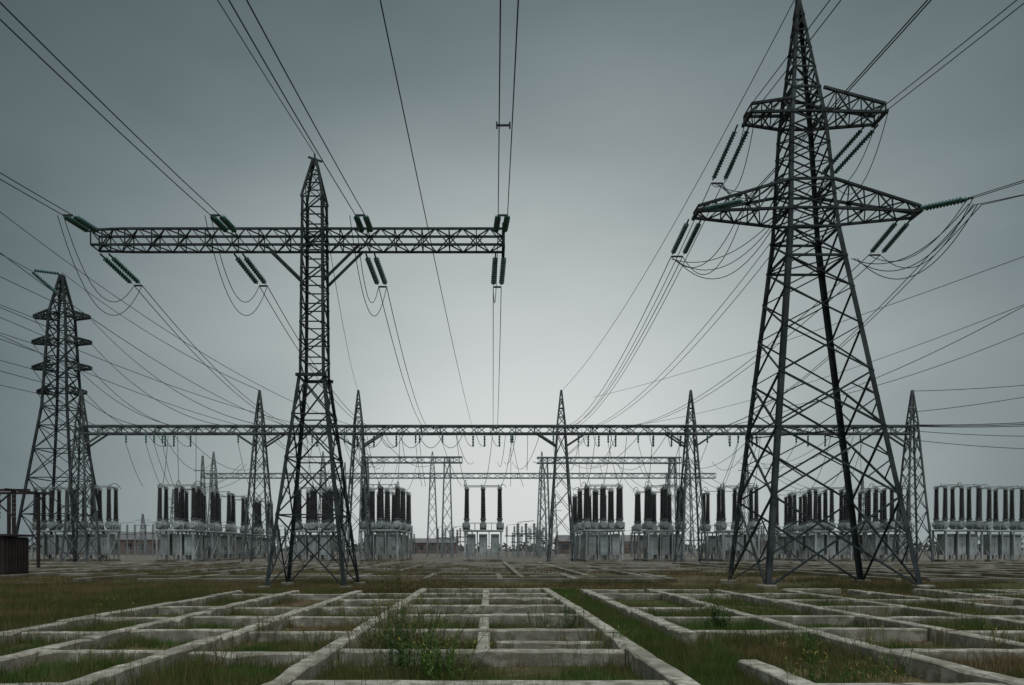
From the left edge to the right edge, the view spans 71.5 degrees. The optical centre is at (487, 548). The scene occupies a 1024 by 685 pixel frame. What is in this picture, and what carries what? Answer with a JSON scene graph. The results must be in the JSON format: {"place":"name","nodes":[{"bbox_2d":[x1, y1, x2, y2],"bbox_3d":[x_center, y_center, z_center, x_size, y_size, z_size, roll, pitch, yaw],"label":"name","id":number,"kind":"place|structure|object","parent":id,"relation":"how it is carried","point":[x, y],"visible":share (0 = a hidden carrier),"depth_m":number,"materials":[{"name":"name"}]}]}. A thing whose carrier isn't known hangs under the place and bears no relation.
{"place":"outdoors","nodes":[
{"label":"outdoors","id":0,"kind":"place"},
{"bbox_2d":[69,532,173,554],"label":"brick house","id":1,"kind":"structure","parent":0,"point":[130,543],"depth_m":199.00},
{"bbox_2d":[409,538,458,553],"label":"warehouse","id":2,"kind":"structure","parent":0,"point":[421,543],"depth_m":233.00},
{"bbox_2d":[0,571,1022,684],"bbox_3d":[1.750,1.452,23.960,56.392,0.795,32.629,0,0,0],"label":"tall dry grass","id":3,"kind":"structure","parent":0,"point":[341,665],"depth_m":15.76,"materials":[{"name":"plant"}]},
{"bbox_2d":[0,562,1023,631],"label":"dry grass","id":4,"kind":"structure","parent":0,"point":[78,588],"depth_m":33.40,"materials":[{"name":"plant"}]},
{"bbox_2d":[0,549,1023,684],"bbox_3d":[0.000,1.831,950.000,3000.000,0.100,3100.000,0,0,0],"label":"ground","id":5,"kind":"structure","parent":0,"point":[459,559],"depth_m":43.21,"materials":[{"name":"soil"}]},
{"bbox_2d":[0,534,33,578],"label":"shed","id":6,"kind":"object","parent":5,"relation":"on","point":[14,555],"visible":0.96,"depth_m":43.78,"materials":[{"name":"paint"}]},
{"bbox_2d":[0,488,53,567],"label":"busbar support frame","id":7,"kind":"object","parent":5,"relation":"on","point":[13,492],"visible":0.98,"depth_m":57.90,"materials":[{"name":"paint"}]},
{"bbox_2d":[29,486,75,560],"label":"circuit breaker bank","id":8,"kind":"structure","parent":5,"relation":"on","point":[48,546],"depth_m":101.95,"materials":[{"name":"grey paint"}]},
{"bbox_2d":[16,269,109,561],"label":"lattice power pylon","id":9,"kind":"object","parent":5,"relation":"on","point":[62,292],"visible":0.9,"depth_m":99.25,"materials":[{"name":"metal"}]},
{"bbox_2d":[0,212,1023,448],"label":"overhead power lines","id":10,"kind":"object","parent":9,"relation":"hanging from","point":[940,425],"visible":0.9,"depth_m":92.65,"materials":[{"name":"black metal"}]},
{"bbox_2d":[22,638,137,672],"bbox_3d":[-5.725,1.568,9.963,1.430,0.565,0.941,0,0,-21],"label":"weed plant","id":11,"kind":"object","parent":5,"relation":"on","point":[96,658],"visible":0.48,"depth_m":10.16,"materials":[{"name":"green plant"}]},
{"bbox_2d":[71,485,120,560],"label":"circuit breaker bank","id":12,"kind":"structure","parent":5,"relation":"on","point":[107,542],"depth_m":100.01,"materials":[{"name":"grey paint"}]},
{"bbox_2d":[81,604,113,625],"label":"weed plant","id":13,"kind":"object","parent":5,"relation":"on","point":[110,611],"visible":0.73,"depth_m":16.41,"materials":[{"name":"green plant"}]},
{"bbox_2d":[96,601,138,616],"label":"weed plant","id":14,"kind":"object","parent":5,"relation":"on","point":[124,608],"visible":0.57,"depth_m":17.61,"materials":[{"name":"green plant"}]},
{"bbox_2d":[117,522,136,556],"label":"disconnector post","id":15,"kind":"object","parent":5,"relation":"on","point":[127,530],"visible":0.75,"depth_m":147.13,"materials":[{"name":"metal"}]},
{"bbox_2d":[136,514,149,554],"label":"lattice mast","id":16,"kind":"object","parent":5,"relation":"on","point":[143,525],"visible":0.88,"depth_m":189.74,"materials":[{"name":"metal"}]},
{"bbox_2d":[143,522,161,556],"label":"disconnector post","id":17,"kind":"object","parent":5,"relation":"on","point":[152,533],"visible":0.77,"depth_m":153.03,"materials":[{"name":"metal"}]},
{"bbox_2d":[168,489,176,555],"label":"lattice mast","id":18,"kind":"object","parent":5,"relation":"on","point":[172,503],"visible":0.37,"depth_m":169.76,"materials":[{"name":"metal"}]},
{"bbox_2d":[193,456,211,534],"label":"lattice mast","id":19,"kind":"object","parent":5,"relation":"on","point":[202,475],"visible":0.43,"depth_m":154.93,"materials":[{"name":"metal"}]},
{"bbox_2d":[189,622,236,668],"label":"weed plant","id":20,"kind":"object","parent":5,"relation":"on","point":[216,660],"visible":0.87,"depth_m":10.72,"materials":[{"name":"green plant"}]},
{"bbox_2d":[154,483,273,561],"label":"circuit breaker bank","id":21,"kind":"structure","parent":5,"relation":"on","point":[202,546],"depth_m":102.56,"materials":[{"name":"grey paint"}]},
{"bbox_2d":[206,586,222,598],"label":"weed plant","id":22,"kind":"object","parent":5,"relation":"on","point":[214,589],"visible":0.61,"depth_m":24.35,"materials":[{"name":"green plant"}]},
{"bbox_2d":[240,610,283,641],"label":"weed plant","id":23,"kind":"object","parent":5,"relation":"on","point":[258,622],"visible":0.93,"depth_m":13.83,"materials":[{"name":"green plant"}]},
{"bbox_2d":[263,529,280,556],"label":"disconnector post","id":24,"kind":"object","parent":5,"relation":"on","point":[271,540],"visible":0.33,"depth_m":143.17,"materials":[{"name":"metal"}]},
{"bbox_2d":[272,534,287,555],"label":"disconnector post","id":25,"kind":"object","parent":5,"relation":"on","point":[286,545],"visible":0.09,"depth_m":164.33,"materials":[{"name":"metal"}]},
{"bbox_2d":[276,526,289,556],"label":"disconnector post","id":26,"kind":"object","parent":5,"relation":"on","point":[285,530],"visible":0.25,"depth_m":145.26,"materials":[{"name":"metal"}]},
{"bbox_2d":[90,154,504,588],"bbox_3d":[-8.701,-8.175,33.000,19.042,20.250,4.060,0,0,0],"label":"lattice power pylon","id":27,"kind":"object","parent":5,"relation":"on","point":[326,380],"visible":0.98,"depth_m":32.59,"materials":[{"name":"metal"}]},
{"bbox_2d":[64,129,968,428],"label":"glass insulator strings","id":28,"kind":"object","parent":27,"relation":"attached to","point":[124,271],"visible":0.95,"depth_m":34.54},
{"bbox_2d":[275,623,341,658],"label":"weed plant","id":29,"kind":"object","parent":5,"relation":"on","point":[315,642],"visible":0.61,"depth_m":11.09,"materials":[{"name":"green plant"}]},
{"bbox_2d":[285,622,347,645],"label":"weed plant","id":30,"kind":"object","parent":5,"relation":"on","point":[319,637],"visible":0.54,"depth_m":12.77,"materials":[{"name":"green plant"}]},
{"bbox_2d":[293,486,344,561],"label":"circuit breaker bank","id":31,"kind":"structure","parent":5,"relation":"on","point":[312,525],"depth_m":99.18,"materials":[{"name":"grey paint"}]},
{"bbox_2d":[295,658,352,673],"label":"weed plant","id":32,"kind":"object","parent":5,"relation":"on","point":[334,667],"visible":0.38,"depth_m":10.02,"materials":[{"name":"green plant"}]},
{"bbox_2d":[341,462,348,548],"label":"lattice mast","id":33,"kind":"object","parent":5,"relation":"on","point":[344,502],"visible":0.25,"depth_m":199.81,"materials":[{"name":"metal"}]},
{"bbox_2d":[355,615,404,647],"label":"weed plant","id":34,"kind":"object","parent":5,"relation":"on","point":[380,628],"visible":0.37,"depth_m":13.05,"materials":[{"name":"green plant"}]},
{"bbox_2d":[323,593,444,648],"bbox_3d":[-1.770,1.297,12.081,2.137,1.106,1.608,0,0,0],"label":"weed plant","id":35,"kind":"object","parent":5,"relation":"on","point":[379,612],"visible":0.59,"depth_m":11.86,"materials":[{"name":"green plant"}]},
{"bbox_2d":[359,483,412,561],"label":"circuit breaker bank","id":36,"kind":"structure","parent":5,"relation":"on","point":[398,543],"depth_m":98.90,"materials":[{"name":"grey paint"}]},
{"bbox_2d":[364,552,423,592],"bbox_3d":[-3.601,0.984,27.578,2.493,1.733,2.402,0,0,0],"label":"weed plant","id":37,"kind":"object","parent":5,"relation":"on","point":[398,579],"visible":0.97,"depth_m":27.49,"materials":[{"name":"green plant"}]},
{"bbox_2d":[395,533,413,556],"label":"disconnector post","id":38,"kind":"object","parent":5,"relation":"on","point":[411,543],"visible":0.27,"depth_m":142.54,"materials":[{"name":"metal"}]},
{"bbox_2d":[341,596,468,647],"bbox_3d":[-1.453,1.349,13.048,2.321,1.003,1.381,0,0,21],"label":"weed plant","id":39,"kind":"object","parent":5,"relation":"on","point":[418,637],"visible":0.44,"depth_m":13.06,"materials":[{"name":"green plant"}]},
{"bbox_2d":[358,456,462,557],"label":"substation gantry","id":40,"kind":"object","parent":5,"relation":"on","point":[418,462],"visible":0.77,"depth_m":127.35,"materials":[{"name":"metal"}]},
{"bbox_2d":[356,599,479,678],"bbox_3d":[-1.046,1.288,10.333,1.703,1.124,1.688,0,0,19],"label":"weed plant","id":41,"kind":"object","parent":5,"relation":"on","point":[400,660],"visible":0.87,"depth_m":10.26,"materials":[{"name":"green plant"}]},
{"bbox_2d":[427,586,453,596],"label":"weed plant","id":42,"kind":"object","parent":5,"relation":"on","point":[440,594],"visible":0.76,"depth_m":24.86,"materials":[{"name":"green plant"}]},
{"bbox_2d":[398,628,492,680],"bbox_3d":[-0.462,1.456,9.708,1.515,0.789,0.984,0,0,-33],"label":"weed plant","id":43,"kind":"object","parent":5,"relation":"on","point":[430,669],"visible":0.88,"depth_m":9.52,"materials":[{"name":"green plant"}]},
{"bbox_2d":[436,526,454,556],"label":"disconnector post","id":44,"kind":"object","parent":5,"relation":"on","point":[438,537],"visible":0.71,"depth_m":153.78,"materials":[{"name":"metal"}]},
{"bbox_2d":[405,565,490,592],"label":"weed plant","id":45,"kind":"object","parent":5,"relation":"on","point":[436,585],"visible":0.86,"depth_m":28.39,"materials":[{"name":"green plant"}]},
{"bbox_2d":[443,527,458,555],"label":"disconnector post","id":46,"kind":"object","parent":5,"relation":"on","point":[457,530],"visible":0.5,"depth_m":160.25,"materials":[{"name":"metal"}]},
{"bbox_2d":[205,451,715,556],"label":"substation gantry","id":47,"kind":"object","parent":5,"relation":"on","point":[215,477],"visible":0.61,"depth_m":155.35,"materials":[{"name":"metal"}]},
{"bbox_2d":[453,526,467,555],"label":"disconnector post","id":48,"kind":"object","parent":5,"relation":"on","point":[460,537],"visible":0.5,"depth_m":160.16,"materials":[{"name":"metal"}]},
{"bbox_2d":[455,530,472,556],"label":"disconnector post","id":49,"kind":"object","parent":5,"relation":"on","point":[457,537],"visible":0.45,"depth_m":153.13,"materials":[{"name":"metal"}]},
{"bbox_2d":[462,484,503,561],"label":"circuit breaker bank","id":50,"kind":"structure","parent":5,"relation":"on","point":[471,544],"depth_m":96.93,"materials":[{"name":"grey paint"}]},
{"bbox_2d":[60,390,933,561],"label":"substation gantry","id":51,"kind":"object","parent":5,"relation":"on","point":[911,411],"visible":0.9,"depth_m":94.47,"materials":[{"name":"grey metal"}]},
{"bbox_2d":[44,429,987,501],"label":"busbar cables","id":52,"kind":"object","parent":51,"relation":"hanging from","point":[512,439],"visible":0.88,"depth_m":96.36,"materials":[{"name":"grey metal"}]},
{"bbox_2d":[0,588,1023,684],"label":"concrete foundation grid","id":53,"kind":"object","parent":5,"relation":"on","point":[533,649],"visible":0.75,"depth_m":13.80,"materials":[{"name":"grey concrete"}]},
{"bbox_2d":[0,584,1023,684],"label":"grass","id":54,"kind":"structure","parent":5,"relation":"on","point":[713,676],"depth_m":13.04,"materials":[{"name":"green plant"}]},
{"bbox_2d":[505,524,523,556],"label":"disconnector post","id":55,"kind":"object","parent":5,"relation":"on","point":[514,533],"visible":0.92,"depth_m":150.56,"materials":[{"name":"metal"}]},
{"bbox_2d":[53,546,978,555],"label":"perimeter fence","id":56,"kind":"object","parent":5,"relation":"on","point":[494,555],"visible":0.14,"depth_m":171.93,"materials":[{"name":"metal"}]},
{"bbox_2d":[511,531,528,555],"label":"disconnector post","id":57,"kind":"object","parent":5,"relation":"on","point":[512,541],"visible":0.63,"depth_m":157.77,"materials":[{"name":"metal"}]},
{"bbox_2d":[515,521,535,557],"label":"disconnector post","id":58,"kind":"object","parent":5,"relation":"on","point":[525,529],"visible":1,"depth_m":137.52,"materials":[{"name":"metal"}]},
{"bbox_2d":[29,562,1023,582],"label":"concrete foundation grid","id":59,"kind":"object","parent":5,"relation":"on","point":[883,571],"visible":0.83,"depth_m":54.43,"materials":[{"name":"grey concrete"}]},
{"bbox_2d":[29,540,1023,551],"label":"distant treeline","id":60,"kind":"object","parent":5,"relation":"on","point":[523,546],"visible":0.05,"depth_m":348.04,"materials":[{"name":"green plant"}]},
{"bbox_2d":[518,521,535,556],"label":"disconnector post","id":61,"kind":"object","parent":5,"relation":"on","point":[526,539],"visible":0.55,"depth_m":142.30,"materials":[{"name":"metal"}]},
{"bbox_2d":[528,525,544,555],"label":"disconnector post","id":62,"kind":"object","parent":5,"relation":"on","point":[535,540],"visible":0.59,"depth_m":163.99,"materials":[{"name":"metal"}]},
{"bbox_2d":[529,526,547,556],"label":"disconnector post","id":63,"kind":"object","parent":5,"relation":"on","point":[545,537],"visible":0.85,"depth_m":153.13,"materials":[{"name":"metal"}]},
{"bbox_2d":[524,604,562,627],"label":"weed plant","id":64,"kind":"object","parent":5,"relation":"on","point":[539,616],"visible":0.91,"depth_m":15.77,"materials":[{"name":"green plant"}]},
{"bbox_2d":[541,527,558,556],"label":"disconnector post","id":65,"kind":"object","parent":5,"relation":"on","point":[552,540],"visible":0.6,"depth_m":142.49,"materials":[{"name":"metal"}]},
{"bbox_2d":[537,616,562,627],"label":"weed plant","id":66,"kind":"object","parent":5,"relation":"on","point":[547,623],"visible":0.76,"depth_m":16.28,"materials":[{"name":"green plant"}]},
{"bbox_2d":[549,493,561,553],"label":"lattice mast","id":67,"kind":"object","parent":5,"relation":"on","point":[555,502],"visible":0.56,"depth_m":209.74,"materials":[{"name":"metal"}]},
{"bbox_2d":[554,589,579,603],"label":"weed plant","id":68,"kind":"object","parent":5,"relation":"on","point":[566,595],"visible":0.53,"depth_m":21.40,"materials":[{"name":"green plant"}]},
{"bbox_2d":[556,606,587,628],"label":"weed plant","id":69,"kind":"object","parent":5,"relation":"on","point":[568,621],"visible":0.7,"depth_m":14.58,"materials":[{"name":"green plant"}]},
{"bbox_2d":[562,636,615,666],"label":"weed plant","id":70,"kind":"object","parent":5,"relation":"on","point":[589,646],"visible":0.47,"depth_m":11.35,"materials":[{"name":"green plant"}]},
{"bbox_2d":[571,484,624,561],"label":"circuit breaker bank","id":71,"kind":"structure","parent":5,"relation":"on","point":[603,546],"depth_m":98.70,"materials":[{"name":"grey paint"}]},
{"bbox_2d":[537,457,681,557],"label":"substation gantry","id":72,"kind":"object","parent":5,"relation":"on","point":[670,460],"visible":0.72,"depth_m":128.01,"materials":[{"name":"metal"}]},
{"bbox_2d":[587,622,637,647],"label":"weed plant","id":73,"kind":"object","parent":5,"relation":"on","point":[615,635],"visible":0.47,"depth_m":12.35,"materials":[{"name":"green plant"}]},
{"bbox_2d":[615,530,631,556],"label":"disconnector post","id":74,"kind":"object","parent":5,"relation":"on","point":[630,542],"visible":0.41,"depth_m":154.06,"materials":[{"name":"metal"}]},
{"bbox_2d":[630,525,636,556],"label":"disconnector post","id":75,"kind":"object","parent":5,"relation":"on","point":[632,536],"visible":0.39,"depth_m":152.71,"materials":[{"name":"metal"}]},
{"bbox_2d":[632,484,685,561],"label":"circuit breaker bank","id":76,"kind":"structure","parent":5,"relation":"on","point":[655,542],"depth_m":100.54,"materials":[{"name":"grey paint"}]},
{"bbox_2d":[681,528,699,556],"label":"disconnector post","id":77,"kind":"object","parent":5,"relation":"on","point":[690,537],"visible":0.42,"depth_m":144.20,"materials":[{"name":"metal"}]},
{"bbox_2d":[676,600,706,615],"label":"weed plant","id":78,"kind":"object","parent":5,"relation":"on","point":[694,607],"visible":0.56,"depth_m":18.63,"materials":[{"name":"green plant"}]},
{"bbox_2d":[695,590,737,629],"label":"weed plant","id":79,"kind":"object","parent":5,"relation":"on","point":[715,622],"visible":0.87,"depth_m":15.19,"materials":[{"name":"green plant"}]},
{"bbox_2d":[696,565,757,592],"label":"weed plant","id":80,"kind":"object","parent":5,"relation":"on","point":[725,584],"visible":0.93,"depth_m":29.37,"materials":[{"name":"green plant"}]},
{"bbox_2d":[699,484,760,561],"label":"circuit breaker bank","id":81,"kind":"structure","parent":5,"relation":"on","point":[720,544],"depth_m":99.64,"materials":[{"name":"grey paint"}]},
{"bbox_2d":[738,466,753,555],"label":"lattice mast","id":82,"kind":"object","parent":5,"relation":"on","point":[747,490],"visible":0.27,"depth_m":169.93,"materials":[{"name":"metal"}]},
{"bbox_2d":[754,526,764,557],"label":"disconnector post","id":83,"kind":"object","parent":5,"relation":"on","point":[763,541],"visible":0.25,"depth_m":137.23,"materials":[{"name":"metal"}]},
{"bbox_2d":[760,524,778,557],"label":"disconnector post","id":84,"kind":"object","parent":5,"relation":"on","point":[761,533],"visible":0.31,"depth_m":135.34,"materials":[{"name":"metal"}]},
{"bbox_2d":[765,635,821,651],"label":"weed plant","id":85,"kind":"object","parent":5,"relation":"on","point":[790,644],"visible":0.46,"depth_m":12.28,"materials":[{"name":"green plant"}]},
{"bbox_2d":[764,624,839,657],"bbox_3d":[5.208,1.532,11.735,1.130,0.638,0.502,0,0,33],"label":"weed plant","id":86,"kind":"object","parent":5,"relation":"on","point":[807,643],"visible":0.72,"depth_m":11.75,"materials":[{"name":"green plant"}]},
{"bbox_2d":[691,0,933,589],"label":"lattice power pylon","id":87,"kind":"object","parent":5,"relation":"on","point":[800,27],"visible":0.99,"depth_m":33.90,"materials":[{"name":"metal"}]},
{"bbox_2d":[0,0,1023,429],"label":"overhead power lines","id":88,"kind":"object","parent":87,"relation":"attached to","point":[510,126],"visible":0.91,"depth_m":33.41,"materials":[{"name":"metal"}]},
{"bbox_2d":[780,648,845,682],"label":"weed plant","id":89,"kind":"object","parent":5,"relation":"on","point":[809,673],"visible":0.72,"depth_m":9.00,"materials":[{"name":"green plant"}]},
{"bbox_2d":[774,486,852,561],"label":"circuit breaker bank","id":90,"kind":"structure","parent":5,"relation":"on","point":[817,542],"depth_m":100.90,"materials":[{"name":"grey paint"}]},
{"bbox_2d":[824,595,862,613],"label":"weed plant","id":91,"kind":"object","parent":5,"relation":"on","point":[846,603],"visible":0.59,"depth_m":18.35,"materials":[{"name":"green plant"}]},
{"bbox_2d":[854,476,867,534],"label":"lattice mast","id":92,"kind":"object","parent":5,"relation":"on","point":[863,498],"visible":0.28,"depth_m":179.79,"materials":[{"name":"metal"}]},
{"bbox_2d":[841,622,898,651],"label":"weed plant","id":93,"kind":"object","parent":5,"relation":"on","point":[868,639],"visible":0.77,"depth_m":11.85,"materials":[{"name":"green plant"}]},
{"bbox_2d":[842,485,913,560],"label":"circuit breaker bank","id":94,"kind":"structure","parent":5,"relation":"on","point":[869,543],"depth_m":101.37,"materials":[{"name":"grey paint"}]},
{"bbox_2d":[846,654,910,682],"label":"weed plant","id":95,"kind":"object","parent":5,"relation":"on","point":[881,669],"visible":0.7,"depth_m":9.46,"materials":[{"name":"green plant"}]},
{"bbox_2d":[826,638,932,682],"bbox_3d":[5.312,1.526,9.616,1.168,0.650,0.634,0,0,0],"label":"weed plant","id":96,"kind":"object","parent":5,"relation":"on","point":[888,664],"visible":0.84,"depth_m":9.54,"materials":[{"name":"green plant"}]},
{"bbox_2d":[850,649,922,683],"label":"weed plant","id":97,"kind":"object","parent":5,"relation":"on","point":[867,676],"visible":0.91,"depth_m":8.66,"materials":[{"name":"green plant"}]},
{"bbox_2d":[930,483,984,561],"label":"circuit breaker bank","id":98,"kind":"structure","parent":5,"relation":"on","point":[957,544],"depth_m":97.00,"materials":[{"name":"grey paint"}]},
{"bbox_2d":[952,597,980,613],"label":"weed plant","id":99,"kind":"object","parent":5,"relation":"on","point":[968,607],"visible":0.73,"depth_m":18.17,"materials":[{"name":"green plant"}]},
{"bbox_2d":[955,602,989,614],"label":"weed plant","id":100,"kind":"object","parent":5,"relation":"on","point":[971,611],"visible":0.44,"depth_m":17.23,"materials":[{"name":"green plant"}]},
{"bbox_2d":[967,593,995,603],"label":"weed plant","id":101,"kind":"object","parent":5,"relation":"on","point":[984,599],"visible":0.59,"depth_m":20.95,"materials":[{"name":"green plant"}]},
{"bbox_2d":[973,485,1023,561],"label":"circuit breaker bank","id":102,"kind":"structure","parent":5,"relation":"on","point":[999,544],"depth_m":98.00,"materials":[{"name":"grey paint"}]},
{"bbox_2d":[977,622,1022,648],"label":"weed plant","id":103,"kind":"object","parent":5,"relation":"on","point":[994,641],"visible":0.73,"depth_m":11.99,"materials":[{"name":"green plant"}]},
{"bbox_2d":[0,0,1023,548],"label":"sky","id":104,"kind":"structure","parent":0,"point":[621,107],"materials":[{"name":"grey"}]},
{"bbox_2d":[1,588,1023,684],"bbox_3d":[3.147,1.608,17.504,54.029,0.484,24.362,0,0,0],"label":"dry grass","id":105,"kind":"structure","parent":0,"point":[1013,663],"depth_m":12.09,"materials":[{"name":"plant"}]},
{"bbox_2d":[554,535,642,553],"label":"warehouse","id":106,"kind":"structure","parent":0,"point":[562,539],"depth_m":228.00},
{"bbox_2d":[753,534,826,553],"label":"warehouse","id":107,"kind":"structure","parent":0,"point":[775,535],"depth_m":223.35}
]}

